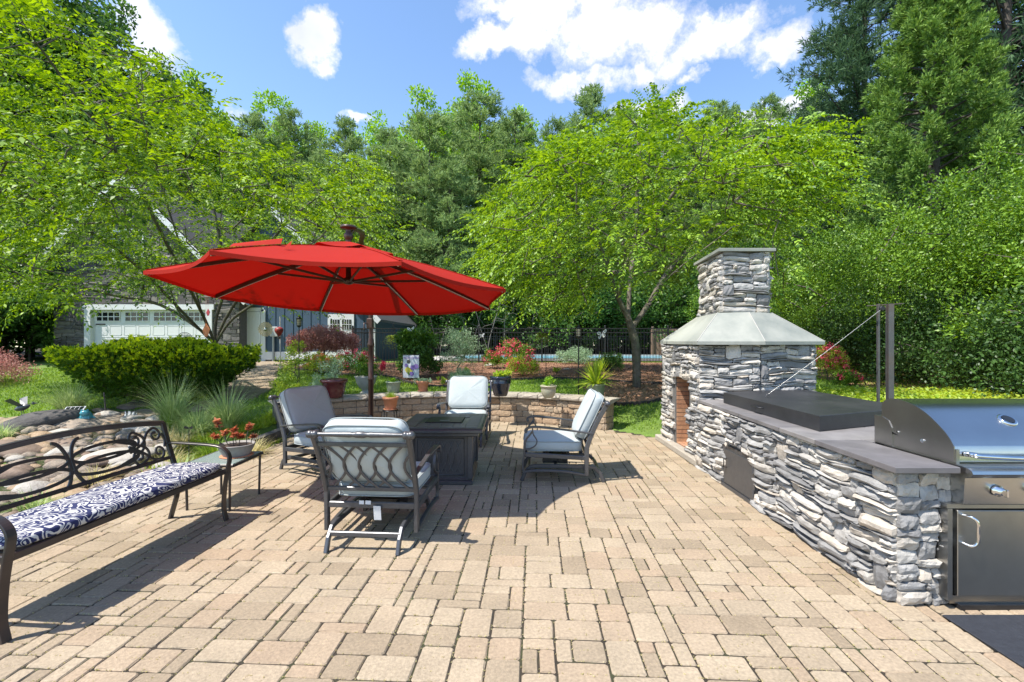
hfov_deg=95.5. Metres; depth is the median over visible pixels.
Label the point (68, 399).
grass clump
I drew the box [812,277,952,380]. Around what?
hedge skirt
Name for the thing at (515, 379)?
garden edging
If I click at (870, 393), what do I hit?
ground cover
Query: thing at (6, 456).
river rock
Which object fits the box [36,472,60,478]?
river rock
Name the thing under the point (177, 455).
grass clump
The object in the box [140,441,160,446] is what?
river rock
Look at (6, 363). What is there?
japanese maple
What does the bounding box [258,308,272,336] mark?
wind spinner
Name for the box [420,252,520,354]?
understory bush
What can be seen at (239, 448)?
bowl planter
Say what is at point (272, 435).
brick edging
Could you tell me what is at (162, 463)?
river rock
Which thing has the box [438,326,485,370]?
shrub
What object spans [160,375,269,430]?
grass clump
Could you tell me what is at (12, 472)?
river rock
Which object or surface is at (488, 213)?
pine tree
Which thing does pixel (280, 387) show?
shrub
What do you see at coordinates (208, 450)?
grass clump
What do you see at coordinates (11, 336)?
understory bush
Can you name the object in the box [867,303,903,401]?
lid hoist
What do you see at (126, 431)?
river rock
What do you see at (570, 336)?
iron fence
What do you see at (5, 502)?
river rock
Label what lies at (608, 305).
understory bush
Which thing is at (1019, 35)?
pine tree
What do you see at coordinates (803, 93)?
hardwood tree
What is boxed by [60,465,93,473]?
river rock
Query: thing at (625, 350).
pine tree
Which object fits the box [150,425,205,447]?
grass clump
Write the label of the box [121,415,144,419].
river rock
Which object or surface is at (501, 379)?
navy pot
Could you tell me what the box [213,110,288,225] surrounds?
pine tree
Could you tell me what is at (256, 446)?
grass clump
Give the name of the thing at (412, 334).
shrub
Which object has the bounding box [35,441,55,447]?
river rock
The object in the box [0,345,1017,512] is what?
ground
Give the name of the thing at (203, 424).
grass clump
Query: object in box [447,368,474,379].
shrub
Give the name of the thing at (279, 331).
balloon ornament
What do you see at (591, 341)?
understory bush
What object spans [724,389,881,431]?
pit lid
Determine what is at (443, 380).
shrub
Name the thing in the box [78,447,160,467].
river rock
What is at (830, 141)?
pine tree
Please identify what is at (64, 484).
river rock
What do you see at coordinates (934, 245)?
hedge shrub
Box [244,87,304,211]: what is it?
hardwood tree
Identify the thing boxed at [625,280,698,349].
understory bush
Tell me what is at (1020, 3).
hardwood tree
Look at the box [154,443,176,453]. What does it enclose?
river rock
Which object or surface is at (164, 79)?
hardwood tree
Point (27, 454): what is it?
river rock
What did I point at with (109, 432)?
river rock
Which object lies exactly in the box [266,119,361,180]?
hardwood tree
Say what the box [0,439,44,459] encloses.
river rock
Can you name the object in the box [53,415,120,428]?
river rock
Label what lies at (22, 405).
metal bird
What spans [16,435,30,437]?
river rock
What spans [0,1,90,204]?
hardwood tree
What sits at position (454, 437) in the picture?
fire table
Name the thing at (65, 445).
river rock
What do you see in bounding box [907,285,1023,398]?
hedge skirt
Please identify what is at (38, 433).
river rock
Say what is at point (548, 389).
beige pot
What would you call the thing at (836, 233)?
understory bush
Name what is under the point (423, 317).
understory bush
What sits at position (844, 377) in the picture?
azalea
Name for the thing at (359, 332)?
iron fence
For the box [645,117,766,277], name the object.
pine tree
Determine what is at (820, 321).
hedge skirt
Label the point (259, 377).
garden path
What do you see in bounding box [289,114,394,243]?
pine tree
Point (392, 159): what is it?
pine tree
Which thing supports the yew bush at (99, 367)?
on the ground at (39, 360)
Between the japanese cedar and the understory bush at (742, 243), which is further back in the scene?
the understory bush at (742, 243)
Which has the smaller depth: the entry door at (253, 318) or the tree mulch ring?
the tree mulch ring
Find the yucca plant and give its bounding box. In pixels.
[565,355,620,394]
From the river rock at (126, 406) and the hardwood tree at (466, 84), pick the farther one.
the hardwood tree at (466, 84)
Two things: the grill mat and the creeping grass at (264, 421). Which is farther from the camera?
the creeping grass at (264, 421)
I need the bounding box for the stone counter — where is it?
[694,400,960,605]
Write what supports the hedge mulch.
on the ground at (39, 360)
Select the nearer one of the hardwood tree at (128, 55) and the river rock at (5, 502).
the river rock at (5, 502)
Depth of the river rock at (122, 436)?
7.24 m
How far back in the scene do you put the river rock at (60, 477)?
5.07 m
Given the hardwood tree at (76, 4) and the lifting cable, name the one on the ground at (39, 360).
the hardwood tree at (76, 4)
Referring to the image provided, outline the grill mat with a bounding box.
[942,615,1023,667]
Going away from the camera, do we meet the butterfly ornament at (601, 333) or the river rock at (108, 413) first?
the river rock at (108, 413)
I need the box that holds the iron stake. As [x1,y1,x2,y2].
[103,392,106,410]
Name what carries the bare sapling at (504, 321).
on the ground at (39, 360)
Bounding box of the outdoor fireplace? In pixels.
[655,248,824,465]
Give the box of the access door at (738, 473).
[721,444,759,504]
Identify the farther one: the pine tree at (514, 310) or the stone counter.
the pine tree at (514, 310)
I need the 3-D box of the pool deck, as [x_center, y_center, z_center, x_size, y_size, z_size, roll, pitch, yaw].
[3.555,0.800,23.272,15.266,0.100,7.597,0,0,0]
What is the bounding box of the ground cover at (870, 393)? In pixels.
[815,384,1023,401]
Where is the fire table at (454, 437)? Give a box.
[406,414,487,484]
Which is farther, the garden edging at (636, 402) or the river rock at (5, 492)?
the garden edging at (636, 402)
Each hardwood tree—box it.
[0,0,148,356]
[0,0,211,213]
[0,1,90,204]
[2,0,215,187]
[74,22,147,92]
[130,71,247,193]
[163,65,263,224]
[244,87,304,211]
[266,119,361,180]
[347,83,472,235]
[353,122,388,171]
[397,68,495,207]
[471,103,586,350]
[584,128,644,349]
[745,78,858,240]
[995,0,1023,132]
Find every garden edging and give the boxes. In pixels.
[291,367,662,387]
[586,389,662,405]
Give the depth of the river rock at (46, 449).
6.45 m
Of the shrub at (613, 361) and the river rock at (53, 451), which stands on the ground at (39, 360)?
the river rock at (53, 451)
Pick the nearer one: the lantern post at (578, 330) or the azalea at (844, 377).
the lantern post at (578, 330)
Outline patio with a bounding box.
[0,421,1023,681]
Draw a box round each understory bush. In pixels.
[0,187,57,354]
[0,219,68,354]
[0,220,52,355]
[0,224,54,360]
[0,327,40,338]
[1,188,52,350]
[4,204,81,358]
[372,244,432,331]
[397,237,497,352]
[408,262,474,347]
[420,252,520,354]
[420,314,500,347]
[446,255,569,350]
[454,241,593,345]
[462,312,550,351]
[482,293,580,348]
[504,269,616,351]
[522,264,611,350]
[537,279,648,352]
[546,251,656,349]
[579,194,677,350]
[588,224,677,345]
[590,273,674,351]
[606,260,696,352]
[622,246,712,348]
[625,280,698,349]
[680,228,771,322]
[756,211,851,254]
[770,232,825,298]
[783,215,850,302]
[801,223,894,302]
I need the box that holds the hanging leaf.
[202,323,209,336]
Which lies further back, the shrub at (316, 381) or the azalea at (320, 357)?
the azalea at (320, 357)
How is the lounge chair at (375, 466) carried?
on the patio
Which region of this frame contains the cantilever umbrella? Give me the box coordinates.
[143,224,505,418]
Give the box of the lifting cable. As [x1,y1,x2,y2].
[769,310,879,393]
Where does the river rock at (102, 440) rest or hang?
on the ground at (39, 360)
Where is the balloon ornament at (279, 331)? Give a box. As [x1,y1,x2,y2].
[274,316,283,369]
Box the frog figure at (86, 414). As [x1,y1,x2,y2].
[77,409,95,418]
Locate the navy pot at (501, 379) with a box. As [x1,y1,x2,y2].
[489,370,511,395]
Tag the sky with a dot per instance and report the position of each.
(350, 58)
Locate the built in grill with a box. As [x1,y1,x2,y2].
[875,398,1023,609]
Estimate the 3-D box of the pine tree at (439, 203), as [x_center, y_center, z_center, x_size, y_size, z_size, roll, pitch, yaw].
[-3.601,-5.200,28.801,7.119,12.306,7.117,0,0,-22]
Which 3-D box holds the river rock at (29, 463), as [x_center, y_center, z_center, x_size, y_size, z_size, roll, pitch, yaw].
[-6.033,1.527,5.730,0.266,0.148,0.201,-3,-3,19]
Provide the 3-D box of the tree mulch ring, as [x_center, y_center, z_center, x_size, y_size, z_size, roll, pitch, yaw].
[2.950,1.215,10.950,2.500,0.269,2.500,0,0,0]
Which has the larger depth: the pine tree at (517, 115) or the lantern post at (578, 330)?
the pine tree at (517, 115)
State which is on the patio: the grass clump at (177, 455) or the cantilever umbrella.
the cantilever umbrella
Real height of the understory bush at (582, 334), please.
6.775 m
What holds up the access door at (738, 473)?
in the stone counter
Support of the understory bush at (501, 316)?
on the ground at (39, 360)
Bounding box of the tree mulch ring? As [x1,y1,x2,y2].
[583,382,662,401]
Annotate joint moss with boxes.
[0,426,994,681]
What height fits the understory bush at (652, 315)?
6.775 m
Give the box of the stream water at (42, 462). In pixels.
[0,432,114,512]
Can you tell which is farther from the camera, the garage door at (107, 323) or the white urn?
the garage door at (107, 323)
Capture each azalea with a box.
[302,350,333,372]
[328,353,347,369]
[334,347,381,375]
[480,348,502,368]
[495,336,535,367]
[504,354,539,375]
[815,341,853,378]
[831,369,863,385]
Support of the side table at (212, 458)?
on the patio
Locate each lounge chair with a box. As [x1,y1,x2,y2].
[268,385,372,479]
[305,417,440,554]
[436,376,493,446]
[520,388,610,482]
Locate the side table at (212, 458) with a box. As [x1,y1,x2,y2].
[185,451,263,510]
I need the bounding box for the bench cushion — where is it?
[0,462,220,549]
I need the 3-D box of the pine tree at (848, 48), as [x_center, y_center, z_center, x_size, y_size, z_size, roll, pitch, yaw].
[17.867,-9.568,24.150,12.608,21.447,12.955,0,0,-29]
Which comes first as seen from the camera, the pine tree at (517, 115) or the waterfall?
the waterfall
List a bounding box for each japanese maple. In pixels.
[0,347,43,383]
[285,324,361,355]
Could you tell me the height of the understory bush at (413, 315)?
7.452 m
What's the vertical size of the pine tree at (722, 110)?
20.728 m
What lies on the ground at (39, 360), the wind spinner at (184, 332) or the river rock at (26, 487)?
the river rock at (26, 487)
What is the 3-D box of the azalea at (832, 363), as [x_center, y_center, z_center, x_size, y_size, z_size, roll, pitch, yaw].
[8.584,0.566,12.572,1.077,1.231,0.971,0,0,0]
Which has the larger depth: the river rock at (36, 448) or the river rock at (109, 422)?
the river rock at (109, 422)
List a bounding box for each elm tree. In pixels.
[0,0,433,342]
[440,82,893,387]
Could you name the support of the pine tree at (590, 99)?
on the ground at (39, 360)
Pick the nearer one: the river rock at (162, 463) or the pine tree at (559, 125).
the river rock at (162, 463)
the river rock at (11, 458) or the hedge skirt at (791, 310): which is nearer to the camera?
the river rock at (11, 458)
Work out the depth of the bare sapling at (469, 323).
27.47 m
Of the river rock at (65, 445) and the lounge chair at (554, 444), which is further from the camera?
the river rock at (65, 445)
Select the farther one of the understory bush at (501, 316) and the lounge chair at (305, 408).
the understory bush at (501, 316)
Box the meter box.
[270,327,277,360]
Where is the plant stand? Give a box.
[382,409,398,419]
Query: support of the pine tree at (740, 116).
on the ground at (39, 360)
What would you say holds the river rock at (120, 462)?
on the river rock at (127, 456)
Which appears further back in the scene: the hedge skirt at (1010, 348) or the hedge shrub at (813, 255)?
the hedge shrub at (813, 255)
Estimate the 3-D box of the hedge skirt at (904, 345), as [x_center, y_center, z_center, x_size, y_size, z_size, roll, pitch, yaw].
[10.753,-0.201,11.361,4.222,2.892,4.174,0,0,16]
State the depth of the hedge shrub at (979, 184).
13.19 m
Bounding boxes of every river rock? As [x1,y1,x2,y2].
[0,409,79,432]
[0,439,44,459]
[0,467,30,478]
[0,491,16,494]
[0,500,10,505]
[1,437,15,439]
[2,511,18,516]
[3,453,20,458]
[4,455,24,462]
[11,481,52,493]
[12,459,36,464]
[14,464,34,471]
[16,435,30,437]
[20,426,38,433]
[21,452,38,456]
[30,431,51,436]
[30,464,41,467]
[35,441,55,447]
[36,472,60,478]
[37,425,60,430]
[41,447,53,451]
[42,459,65,468]
[42,481,86,492]
[43,447,77,455]
[44,454,62,462]
[47,438,61,442]
[48,428,71,432]
[49,473,74,481]
[50,488,87,500]
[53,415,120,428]
[56,444,77,447]
[57,438,77,444]
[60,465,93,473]
[68,470,100,480]
[73,432,93,438]
[75,440,92,445]
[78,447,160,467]
[84,455,108,468]
[88,480,115,488]
[92,408,110,412]
[92,435,115,442]
[92,438,113,445]
[94,410,120,415]
[98,429,119,434]
[100,421,122,424]
[101,466,128,478]
[111,460,133,466]
[115,429,133,434]
[115,434,130,439]
[116,403,147,409]
[120,418,130,421]
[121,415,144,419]
[122,420,166,432]
[128,399,160,403]
[130,465,147,472]
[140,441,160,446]
[145,416,158,420]
[149,399,196,407]
[152,461,170,468]
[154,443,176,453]
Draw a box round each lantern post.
[296,316,301,381]
[575,325,581,394]
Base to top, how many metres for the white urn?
0.726 m
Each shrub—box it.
[267,372,308,397]
[274,347,319,382]
[284,339,306,356]
[308,371,346,393]
[394,327,437,349]
[396,321,442,374]
[436,376,445,384]
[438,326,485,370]
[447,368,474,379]
[554,345,592,363]
[594,351,624,370]
[682,237,850,321]
[769,209,998,365]
[810,135,1023,382]
[870,188,1023,354]
[877,155,1023,301]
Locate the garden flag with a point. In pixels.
(411, 365)
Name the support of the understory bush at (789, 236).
on the ground at (39, 360)
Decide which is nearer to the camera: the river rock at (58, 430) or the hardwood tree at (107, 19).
the river rock at (58, 430)
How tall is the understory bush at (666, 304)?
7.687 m
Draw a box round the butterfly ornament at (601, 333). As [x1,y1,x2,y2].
[597,329,606,352]
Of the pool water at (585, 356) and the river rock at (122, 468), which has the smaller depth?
the river rock at (122, 468)
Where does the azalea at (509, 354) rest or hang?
on the mulch bed at (564, 366)
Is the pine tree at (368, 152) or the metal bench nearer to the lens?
the metal bench
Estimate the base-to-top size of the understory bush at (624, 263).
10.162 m
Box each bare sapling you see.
[430,313,459,355]
[449,272,481,351]
[476,276,513,349]
[492,290,518,354]
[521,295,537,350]
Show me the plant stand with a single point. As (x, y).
(390, 411)
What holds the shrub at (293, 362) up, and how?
on the ground at (39, 360)
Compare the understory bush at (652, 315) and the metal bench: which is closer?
the metal bench
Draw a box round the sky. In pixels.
[15,0,1023,346]
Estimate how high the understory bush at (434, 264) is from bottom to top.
10.162 m
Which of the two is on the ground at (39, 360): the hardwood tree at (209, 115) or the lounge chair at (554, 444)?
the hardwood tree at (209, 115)
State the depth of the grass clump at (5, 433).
7.21 m
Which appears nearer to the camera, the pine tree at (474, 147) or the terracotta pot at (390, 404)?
the terracotta pot at (390, 404)
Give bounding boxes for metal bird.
[5,396,37,414]
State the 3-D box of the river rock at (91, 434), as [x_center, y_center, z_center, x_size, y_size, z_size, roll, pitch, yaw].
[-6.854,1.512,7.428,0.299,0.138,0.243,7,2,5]
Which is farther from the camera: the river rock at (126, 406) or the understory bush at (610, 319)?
the understory bush at (610, 319)
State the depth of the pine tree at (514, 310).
29.35 m
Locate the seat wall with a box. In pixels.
[267,391,619,430]
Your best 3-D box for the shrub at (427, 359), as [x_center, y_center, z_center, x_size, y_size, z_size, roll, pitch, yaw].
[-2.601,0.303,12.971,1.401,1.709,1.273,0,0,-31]
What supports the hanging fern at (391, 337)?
hanging from the shepherd hook
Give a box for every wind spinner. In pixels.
[178,310,191,336]
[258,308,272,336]
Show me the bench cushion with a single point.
(45, 521)
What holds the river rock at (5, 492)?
on the ground at (39, 360)
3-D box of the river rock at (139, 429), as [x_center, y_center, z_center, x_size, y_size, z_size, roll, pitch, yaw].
[-6.208,1.498,7.899,0.682,0.247,0.443,8,6,2]
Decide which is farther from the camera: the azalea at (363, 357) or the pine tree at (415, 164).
the pine tree at (415, 164)
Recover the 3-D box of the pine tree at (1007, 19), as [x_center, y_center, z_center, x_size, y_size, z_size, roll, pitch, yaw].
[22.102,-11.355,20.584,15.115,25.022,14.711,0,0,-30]
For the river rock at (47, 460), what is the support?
on the ground at (39, 360)
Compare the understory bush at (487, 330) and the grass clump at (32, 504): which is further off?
the understory bush at (487, 330)
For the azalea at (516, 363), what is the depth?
13.20 m
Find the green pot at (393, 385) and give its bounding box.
[386,377,400,392]
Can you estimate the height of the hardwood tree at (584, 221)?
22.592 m
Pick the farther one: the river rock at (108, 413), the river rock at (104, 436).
the river rock at (108, 413)
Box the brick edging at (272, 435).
[1,426,294,549]
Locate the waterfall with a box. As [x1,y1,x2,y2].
[124,411,137,419]
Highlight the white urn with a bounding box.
[348,361,381,393]
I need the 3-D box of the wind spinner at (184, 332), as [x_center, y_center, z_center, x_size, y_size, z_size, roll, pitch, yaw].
[-8.663,-0.303,12.300,0.454,1.047,0.050,0,0,0]
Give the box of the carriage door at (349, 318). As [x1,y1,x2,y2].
[328,314,353,350]
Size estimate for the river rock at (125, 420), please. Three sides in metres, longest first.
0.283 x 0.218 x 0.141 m
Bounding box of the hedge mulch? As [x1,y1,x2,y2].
[815,361,1023,398]
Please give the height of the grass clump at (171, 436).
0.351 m
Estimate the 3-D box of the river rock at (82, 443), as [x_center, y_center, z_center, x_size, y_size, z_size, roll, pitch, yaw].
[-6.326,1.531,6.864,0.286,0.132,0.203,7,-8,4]
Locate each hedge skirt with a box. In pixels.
[769,293,820,359]
[787,299,868,364]
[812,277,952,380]
[846,276,1023,391]
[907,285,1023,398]
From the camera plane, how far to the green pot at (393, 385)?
9.56 m
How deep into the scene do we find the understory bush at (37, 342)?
24.43 m
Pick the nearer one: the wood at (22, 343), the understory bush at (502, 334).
the understory bush at (502, 334)
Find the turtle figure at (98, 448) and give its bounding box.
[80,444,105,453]
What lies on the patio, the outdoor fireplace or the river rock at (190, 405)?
the outdoor fireplace
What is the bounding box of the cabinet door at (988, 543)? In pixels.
[951,508,1023,595]
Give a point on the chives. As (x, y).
(390, 395)
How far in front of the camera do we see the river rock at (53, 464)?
5.61 m
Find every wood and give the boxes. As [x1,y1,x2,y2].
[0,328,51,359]
[0,333,647,347]
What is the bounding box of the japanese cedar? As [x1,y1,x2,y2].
[813,0,1023,367]
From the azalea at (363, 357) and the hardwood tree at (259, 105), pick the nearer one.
the azalea at (363, 357)
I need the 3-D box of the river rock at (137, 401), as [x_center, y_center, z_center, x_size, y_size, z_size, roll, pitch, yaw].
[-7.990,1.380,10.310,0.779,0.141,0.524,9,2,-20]
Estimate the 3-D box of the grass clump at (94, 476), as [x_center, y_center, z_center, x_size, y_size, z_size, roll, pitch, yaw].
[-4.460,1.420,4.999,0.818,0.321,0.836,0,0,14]
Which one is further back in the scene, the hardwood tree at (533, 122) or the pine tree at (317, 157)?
the hardwood tree at (533, 122)
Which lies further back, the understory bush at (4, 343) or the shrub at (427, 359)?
the understory bush at (4, 343)
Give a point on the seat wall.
(516, 406)
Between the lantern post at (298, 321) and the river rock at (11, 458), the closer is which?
the river rock at (11, 458)
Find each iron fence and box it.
[352,325,678,362]
[428,334,664,354]
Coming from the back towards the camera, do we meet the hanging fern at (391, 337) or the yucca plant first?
the hanging fern at (391, 337)
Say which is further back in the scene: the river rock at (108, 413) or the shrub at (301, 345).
the shrub at (301, 345)
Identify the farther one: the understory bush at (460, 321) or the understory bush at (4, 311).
the understory bush at (460, 321)
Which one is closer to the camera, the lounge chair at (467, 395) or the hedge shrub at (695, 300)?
the lounge chair at (467, 395)
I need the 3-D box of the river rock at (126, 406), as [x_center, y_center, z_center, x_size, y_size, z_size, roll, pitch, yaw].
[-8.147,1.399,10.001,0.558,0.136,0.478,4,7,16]
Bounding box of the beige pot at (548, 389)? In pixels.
[540,375,556,397]
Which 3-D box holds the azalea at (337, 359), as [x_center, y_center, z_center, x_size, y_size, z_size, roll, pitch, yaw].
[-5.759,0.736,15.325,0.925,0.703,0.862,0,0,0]
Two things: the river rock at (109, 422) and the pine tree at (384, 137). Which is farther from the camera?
the pine tree at (384, 137)
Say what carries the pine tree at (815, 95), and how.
on the ground at (39, 360)
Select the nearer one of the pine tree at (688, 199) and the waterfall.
the waterfall
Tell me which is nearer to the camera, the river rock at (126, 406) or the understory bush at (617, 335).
the river rock at (126, 406)
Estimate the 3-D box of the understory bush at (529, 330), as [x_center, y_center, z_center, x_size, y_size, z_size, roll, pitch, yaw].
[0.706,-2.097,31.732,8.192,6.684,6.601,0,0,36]
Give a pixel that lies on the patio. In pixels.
(270, 655)
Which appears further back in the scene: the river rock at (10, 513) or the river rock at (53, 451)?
the river rock at (53, 451)
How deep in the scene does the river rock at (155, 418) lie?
8.65 m
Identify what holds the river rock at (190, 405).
on the ground at (39, 360)
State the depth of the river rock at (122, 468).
5.24 m
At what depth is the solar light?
8.65 m
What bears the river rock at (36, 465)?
on the ground at (39, 360)
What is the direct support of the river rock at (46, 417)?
on the ground at (39, 360)
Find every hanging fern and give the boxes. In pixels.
[384,328,395,348]
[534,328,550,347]
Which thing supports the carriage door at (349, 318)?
in the garage house
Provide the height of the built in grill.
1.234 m
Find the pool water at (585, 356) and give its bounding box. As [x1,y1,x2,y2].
[460,356,661,357]
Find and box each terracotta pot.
[382,396,398,410]
[413,377,432,391]
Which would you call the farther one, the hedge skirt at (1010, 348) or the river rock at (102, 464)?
the hedge skirt at (1010, 348)
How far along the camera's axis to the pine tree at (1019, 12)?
21.71 m
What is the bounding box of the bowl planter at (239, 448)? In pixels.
[210,417,258,458]
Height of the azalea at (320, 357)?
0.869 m
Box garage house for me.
[20,171,416,361]
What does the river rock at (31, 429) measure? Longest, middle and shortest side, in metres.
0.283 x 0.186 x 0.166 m
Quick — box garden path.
[0,361,288,423]
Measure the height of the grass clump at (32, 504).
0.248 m
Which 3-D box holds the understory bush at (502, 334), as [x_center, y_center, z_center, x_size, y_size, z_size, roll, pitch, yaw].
[0.931,-3.721,34.268,9.901,10.027,12.288,0,0,42]
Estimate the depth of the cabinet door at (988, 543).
2.84 m
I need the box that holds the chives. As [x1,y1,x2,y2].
[384,391,395,397]
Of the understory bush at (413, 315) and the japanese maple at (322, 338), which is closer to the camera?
the japanese maple at (322, 338)
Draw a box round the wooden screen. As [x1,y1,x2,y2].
[651,326,677,354]
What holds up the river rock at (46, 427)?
on the ground at (39, 360)
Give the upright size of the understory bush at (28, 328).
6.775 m
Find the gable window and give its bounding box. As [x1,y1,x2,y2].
[112,229,144,262]
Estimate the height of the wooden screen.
1.800 m
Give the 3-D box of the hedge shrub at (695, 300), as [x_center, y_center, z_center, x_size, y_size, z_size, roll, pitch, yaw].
[11.142,-1.728,19.257,7.514,5.576,6.370,0,0,-14]
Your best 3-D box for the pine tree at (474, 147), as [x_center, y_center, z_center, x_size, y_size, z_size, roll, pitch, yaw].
[-2.443,-9.019,35.336,12.062,19.947,13.466,0,0,31]
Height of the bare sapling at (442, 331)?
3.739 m
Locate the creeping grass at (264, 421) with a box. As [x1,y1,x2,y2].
[131,409,303,472]
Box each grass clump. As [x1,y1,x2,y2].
[0,418,39,439]
[1,483,66,512]
[11,376,112,409]
[53,463,130,488]
[97,370,234,428]
[137,444,198,468]
[143,398,241,436]
[148,422,198,437]
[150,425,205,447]
[151,411,191,428]
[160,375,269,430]
[168,453,193,462]
[176,429,243,457]
[237,434,281,457]
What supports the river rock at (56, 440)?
on the ground at (39, 360)
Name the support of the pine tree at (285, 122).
on the ground at (39, 360)
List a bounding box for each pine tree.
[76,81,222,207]
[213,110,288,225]
[247,107,338,236]
[285,153,348,240]
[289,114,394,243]
[322,145,425,263]
[358,125,426,257]
[361,107,494,351]
[372,145,434,233]
[397,157,506,354]
[408,88,535,352]
[464,107,571,352]
[464,145,502,350]
[492,158,583,352]
[509,112,605,352]
[555,83,632,350]
[578,104,693,352]
[609,99,730,268]
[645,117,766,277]
[680,98,757,244]
[700,103,770,239]
[735,91,797,238]
[744,0,1021,355]
[757,90,859,239]
[782,115,843,248]
[811,0,1023,225]
[842,0,1023,210]
[961,0,1023,181]
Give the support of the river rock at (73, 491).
on the ground at (39, 360)
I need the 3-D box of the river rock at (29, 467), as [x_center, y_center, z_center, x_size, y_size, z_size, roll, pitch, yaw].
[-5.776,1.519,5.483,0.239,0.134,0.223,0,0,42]
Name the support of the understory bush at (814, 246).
on the ground at (39, 360)
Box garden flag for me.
[403,354,419,377]
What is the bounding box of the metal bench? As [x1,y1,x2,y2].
[0,420,231,644]
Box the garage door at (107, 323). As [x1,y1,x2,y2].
[94,310,204,344]
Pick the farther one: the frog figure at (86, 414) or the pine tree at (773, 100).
the pine tree at (773, 100)
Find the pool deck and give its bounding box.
[433,354,661,359]
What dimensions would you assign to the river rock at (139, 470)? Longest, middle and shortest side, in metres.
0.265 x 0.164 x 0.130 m
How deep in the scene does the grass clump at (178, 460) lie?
6.07 m
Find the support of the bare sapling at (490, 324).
on the ground at (39, 360)
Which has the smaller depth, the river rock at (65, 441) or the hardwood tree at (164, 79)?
the river rock at (65, 441)
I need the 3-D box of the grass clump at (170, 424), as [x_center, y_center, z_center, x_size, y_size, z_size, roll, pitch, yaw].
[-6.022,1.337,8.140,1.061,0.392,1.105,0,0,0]
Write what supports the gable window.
in the garage house
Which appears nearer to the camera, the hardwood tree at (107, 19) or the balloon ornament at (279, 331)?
the balloon ornament at (279, 331)
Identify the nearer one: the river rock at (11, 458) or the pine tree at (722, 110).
the river rock at (11, 458)
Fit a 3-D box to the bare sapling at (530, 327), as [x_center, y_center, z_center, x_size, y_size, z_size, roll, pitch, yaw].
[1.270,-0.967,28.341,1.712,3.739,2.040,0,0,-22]
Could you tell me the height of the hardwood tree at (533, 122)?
22.300 m
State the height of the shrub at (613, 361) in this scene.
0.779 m
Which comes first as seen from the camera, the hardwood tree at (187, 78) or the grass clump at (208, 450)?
the grass clump at (208, 450)
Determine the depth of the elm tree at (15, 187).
8.65 m
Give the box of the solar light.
[65,406,86,409]
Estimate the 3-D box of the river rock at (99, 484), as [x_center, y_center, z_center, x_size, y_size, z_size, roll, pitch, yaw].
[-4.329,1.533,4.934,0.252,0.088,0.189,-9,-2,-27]
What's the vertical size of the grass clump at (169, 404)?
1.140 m
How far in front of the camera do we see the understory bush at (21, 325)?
24.46 m
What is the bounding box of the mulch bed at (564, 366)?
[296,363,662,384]
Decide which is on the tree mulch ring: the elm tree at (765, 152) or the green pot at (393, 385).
the elm tree at (765, 152)
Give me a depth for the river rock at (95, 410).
9.44 m
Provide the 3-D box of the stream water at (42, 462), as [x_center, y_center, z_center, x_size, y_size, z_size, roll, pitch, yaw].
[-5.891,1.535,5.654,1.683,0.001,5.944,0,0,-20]
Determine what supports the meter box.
attached to the garage house
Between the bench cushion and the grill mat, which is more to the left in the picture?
the bench cushion
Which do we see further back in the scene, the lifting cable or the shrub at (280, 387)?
the shrub at (280, 387)
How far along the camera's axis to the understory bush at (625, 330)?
30.78 m
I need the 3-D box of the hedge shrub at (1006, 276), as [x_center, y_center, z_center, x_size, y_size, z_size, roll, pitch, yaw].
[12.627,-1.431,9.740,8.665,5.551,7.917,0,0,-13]
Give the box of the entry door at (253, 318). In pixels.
[247,312,260,359]
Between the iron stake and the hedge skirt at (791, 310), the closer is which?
the iron stake
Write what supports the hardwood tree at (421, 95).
on the ground at (39, 360)
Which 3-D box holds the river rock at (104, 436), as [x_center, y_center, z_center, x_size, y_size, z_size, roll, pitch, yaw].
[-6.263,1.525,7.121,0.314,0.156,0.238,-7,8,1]
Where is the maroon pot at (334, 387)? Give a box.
[314,355,357,397]
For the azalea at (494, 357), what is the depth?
15.07 m
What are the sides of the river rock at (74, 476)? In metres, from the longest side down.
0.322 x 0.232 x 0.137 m
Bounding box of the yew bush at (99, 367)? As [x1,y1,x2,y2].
[41,334,267,400]
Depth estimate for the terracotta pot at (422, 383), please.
9.77 m
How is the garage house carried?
on the ground at (39, 360)
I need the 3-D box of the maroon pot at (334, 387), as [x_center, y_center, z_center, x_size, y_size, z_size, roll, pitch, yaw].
[-3.284,0.664,8.795,0.802,0.802,0.870,0,0,-29]
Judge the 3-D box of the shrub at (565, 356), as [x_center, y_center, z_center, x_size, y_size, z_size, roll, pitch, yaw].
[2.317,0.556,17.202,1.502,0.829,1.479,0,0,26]
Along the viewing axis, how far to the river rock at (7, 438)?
7.01 m
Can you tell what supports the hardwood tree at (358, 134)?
on the ground at (39, 360)
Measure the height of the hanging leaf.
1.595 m

